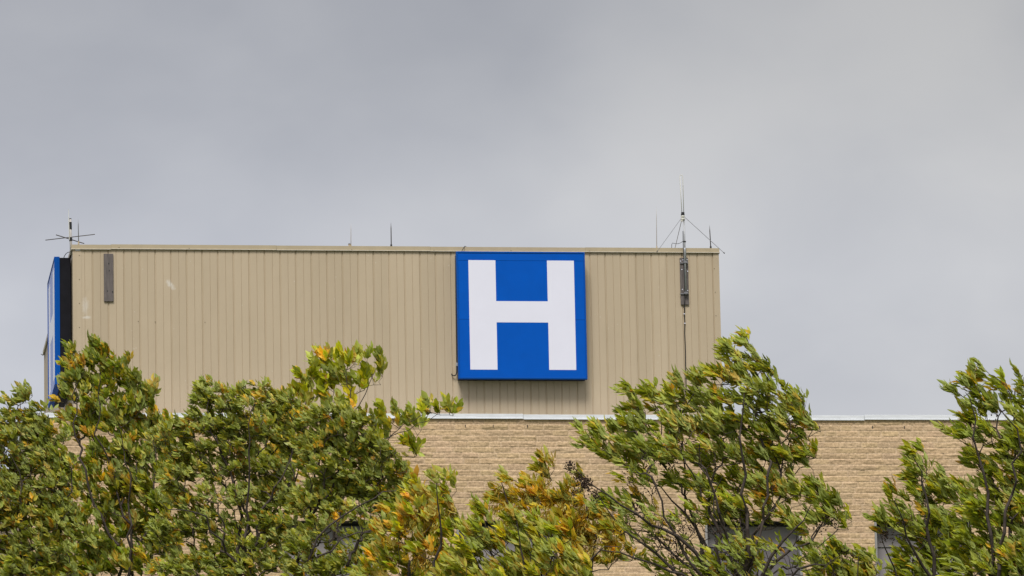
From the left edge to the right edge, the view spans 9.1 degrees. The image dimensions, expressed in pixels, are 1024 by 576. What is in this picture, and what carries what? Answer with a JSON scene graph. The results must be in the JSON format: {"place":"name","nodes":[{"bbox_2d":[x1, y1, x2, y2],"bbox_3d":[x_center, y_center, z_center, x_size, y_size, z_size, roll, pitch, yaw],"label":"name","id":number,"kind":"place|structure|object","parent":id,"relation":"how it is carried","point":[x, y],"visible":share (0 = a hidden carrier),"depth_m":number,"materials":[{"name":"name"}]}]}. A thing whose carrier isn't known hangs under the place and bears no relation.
{"place":"outdoors","nodes":[
{"label":"outdoors","id":0,"kind":"place"},
{"bbox_2d":[0,0,1023,468],"label":"sky","id":1,"kind":"structure","parent":0,"point":[855,167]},
{"label":"ground","id":2,"kind":"structure","parent":0,"visible":0},
{"bbox_2d":[0,379,94,575],"bbox_3d":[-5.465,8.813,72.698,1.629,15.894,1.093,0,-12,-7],"label":"ash tree","id":3,"kind":"object","parent":2,"relation":"on","point":[49,556],"visible":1,"depth_m":73.92,"materials":[{"name":"green plant"}]},
{"bbox_2d":[48,330,184,575],"bbox_3d":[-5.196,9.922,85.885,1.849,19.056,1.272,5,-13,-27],"label":"ash tree","id":4,"kind":"object","parent":2,"relation":"on","point":[119,479],"visible":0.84,"depth_m":87.33,"materials":[{"name":"green plant"}]},
{"bbox_2d":[141,374,318,575],"bbox_3d":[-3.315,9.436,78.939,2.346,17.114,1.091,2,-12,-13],"label":"ash tree","id":5,"kind":"object","parent":2,"relation":"on","point":[270,525],"visible":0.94,"depth_m":80.33,"materials":[{"name":"green plant"}]},
{"bbox_2d":[212,339,463,575],"bbox_3d":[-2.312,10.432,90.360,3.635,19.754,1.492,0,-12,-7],"label":"ash tree","id":6,"kind":"object","parent":2,"relation":"on","point":[336,374],"visible":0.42,"depth_m":92.02,"materials":[{"name":"green plant"}]},
{"bbox_2d":[280,393,411,575],"bbox_3d":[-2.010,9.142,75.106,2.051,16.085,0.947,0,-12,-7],"label":"ash tree","id":7,"kind":"object","parent":2,"relation":"on","point":[324,440],"visible":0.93,"depth_m":76.41,"materials":[{"name":"green plant"}]},
{"bbox_2d":[344,463,469,575],"bbox_3d":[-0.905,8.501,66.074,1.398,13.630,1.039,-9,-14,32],"label":"ash tree","id":8,"kind":"object","parent":2,"relation":"on","point":[429,520],"visible":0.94,"depth_m":67.22,"materials":[{"name":"green plant"}]},
{"bbox_2d":[424,490,593,575],"bbox_3d":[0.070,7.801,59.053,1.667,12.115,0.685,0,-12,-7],"label":"ash tree","id":9,"kind":"object","parent":2,"relation":"on","point":[525,558],"visible":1,"depth_m":60.18,"materials":[{"name":"green plant"}]},
{"bbox_2d":[0,244,1023,575],"bbox_3d":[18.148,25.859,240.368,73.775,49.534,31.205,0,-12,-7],"label":"hospital building","id":10,"kind":"structure","parent":2,"relation":"on","point":[178,320],"depth_m":227.49,"materials":[{"name":"beige metal"}]},
{"bbox_2d":[47,257,70,407],"bbox_3d":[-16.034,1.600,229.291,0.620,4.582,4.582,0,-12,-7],"label":"hospital sign","id":11,"kind":"object","parent":10,"relation":"attached to","point":[59,300],"visible":0.73,"depth_m":227.38,"materials":[{"name":"blue"}]},
{"bbox_2d":[45,209,94,254],"bbox_3d":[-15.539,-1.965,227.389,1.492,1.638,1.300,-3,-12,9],"label":"antenna mast","id":12,"kind":"object","parent":10,"relation":"on","point":[70,230],"visible":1,"depth_m":227.37,"materials":[{"name":"grey metal"}]},
{"bbox_2d":[104,254,113,301],"bbox_3d":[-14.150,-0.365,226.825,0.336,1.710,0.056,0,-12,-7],"label":"wooden board","id":13,"kind":"object","parent":10,"relation":"attached to","point":[108,281],"visible":1,"depth_m":226.79,"materials":[{"name":"grey wood"}]},
{"bbox_2d":[283,521,378,575],"bbox_3d":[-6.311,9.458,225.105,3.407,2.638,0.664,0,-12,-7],"label":"window","id":14,"kind":"structure","parent":10,"relation":"in","point":[354,524],"depth_m":225.47,"materials":[{"name":"grey glass"}]},
{"bbox_2d":[451,254,457,375],"bbox_3d":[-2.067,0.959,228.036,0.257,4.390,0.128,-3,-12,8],"label":"electrical conduit","id":15,"kind":"object","parent":10,"relation":"attached to","point":[455,315],"visible":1,"depth_m":227.94,"materials":[{"name":"metal"}]},
{"bbox_2d":[456,521,552,569],"bbox_3d":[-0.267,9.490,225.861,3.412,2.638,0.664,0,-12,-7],"label":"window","id":16,"kind":"structure","parent":10,"relation":"in","point":[510,546],"depth_m":226.07,"materials":[{"name":"grey glass"}]},
{"bbox_2d":[455,251,587,380],"bbox_3d":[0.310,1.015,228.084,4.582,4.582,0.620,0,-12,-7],"label":"hospital sign","id":17,"kind":"object","parent":10,"relation":"attached to","point":[520,316],"visible":1,"depth_m":227.79,"materials":[{"name":"blue"}]},
{"bbox_2d":[656,209,656,247],"bbox_3d":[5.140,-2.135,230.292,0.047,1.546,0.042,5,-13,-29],"label":"lightning rod","id":18,"kind":"object","parent":10,"relation":"on","point":[656,228],"visible":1,"depth_m":230.28,"materials":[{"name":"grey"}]},
{"bbox_2d":[671,241,686,399],"bbox_3d":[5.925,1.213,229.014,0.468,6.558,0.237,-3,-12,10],"label":"coaxial cable","id":19,"kind":"object","parent":10,"relation":"attached to","point":[684,319],"visible":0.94,"depth_m":229.05,"materials":[{"name":"black plastic"}]},
{"bbox_2d":[680,258,688,304],"bbox_3d":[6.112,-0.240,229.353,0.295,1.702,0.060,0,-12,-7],"label":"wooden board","id":20,"kind":"object","parent":10,"relation":"attached to","point":[682,277],"visible":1,"depth_m":229.32,"materials":[{"name":"grey wood"}]},
{"bbox_2d":[657,175,724,294],"bbox_3d":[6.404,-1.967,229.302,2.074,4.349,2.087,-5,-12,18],"label":"antenna mast","id":21,"kind":"object","parent":10,"relation":"on","point":[684,241],"visible":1,"depth_m":229.49,"materials":[{"name":"metal"}]},
{"bbox_2d":[705,521,802,575],"bbox_3d":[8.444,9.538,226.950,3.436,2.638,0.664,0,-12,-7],"label":"window","id":22,"kind":"structure","parent":10,"relation":"in","point":[784,532],"depth_m":227.29,"materials":[{"name":"grey glass"}]},
{"bbox_2d":[874,522,972,575],"bbox_3d":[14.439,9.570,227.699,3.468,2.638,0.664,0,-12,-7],"label":"window","id":23,"kind":"structure","parent":10,"relation":"in","point":[881,553],"depth_m":227.85,"materials":[{"name":"grey glass"}]},
{"bbox_2d":[482,445,647,575],"bbox_3d":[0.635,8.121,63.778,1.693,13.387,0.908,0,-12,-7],"label":"ash tree","id":24,"kind":"object","parent":2,"relation":"on","point":[584,531],"visible":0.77,"depth_m":64.94,"materials":[{"name":"green plant"}]},
{"bbox_2d":[563,325,851,575],"bbox_3d":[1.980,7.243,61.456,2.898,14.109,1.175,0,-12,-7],"label":"ash tree","id":25,"kind":"object","parent":2,"relation":"on","point":[715,422],"visible":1,"depth_m":62.65,"materials":[{"name":"green plant"}]},
{"bbox_2d":[801,532,882,575],"bbox_3d":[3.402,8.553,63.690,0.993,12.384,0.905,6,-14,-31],"label":"ash tree","id":26,"kind":"object","parent":2,"relation":"on","point":[864,564],"visible":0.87,"depth_m":64.68,"materials":[{"name":"green plant"}]},
{"bbox_2d":[862,437,973,575],"bbox_3d":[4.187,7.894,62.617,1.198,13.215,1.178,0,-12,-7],"label":"ash tree","id":27,"kind":"object","parent":2,"relation":"on","point":[923,532],"visible":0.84,"depth_m":63.82,"materials":[{"name":"green plant"}]},
{"bbox_2d":[930,357,1023,575],"bbox_3d":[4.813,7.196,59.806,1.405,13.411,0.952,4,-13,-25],"label":"ash tree","id":28,"kind":"object","parent":2,"relation":"on","point":[1006,552],"visible":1,"depth_m":60.93,"materials":[{"name":"green plant"}]}
]}

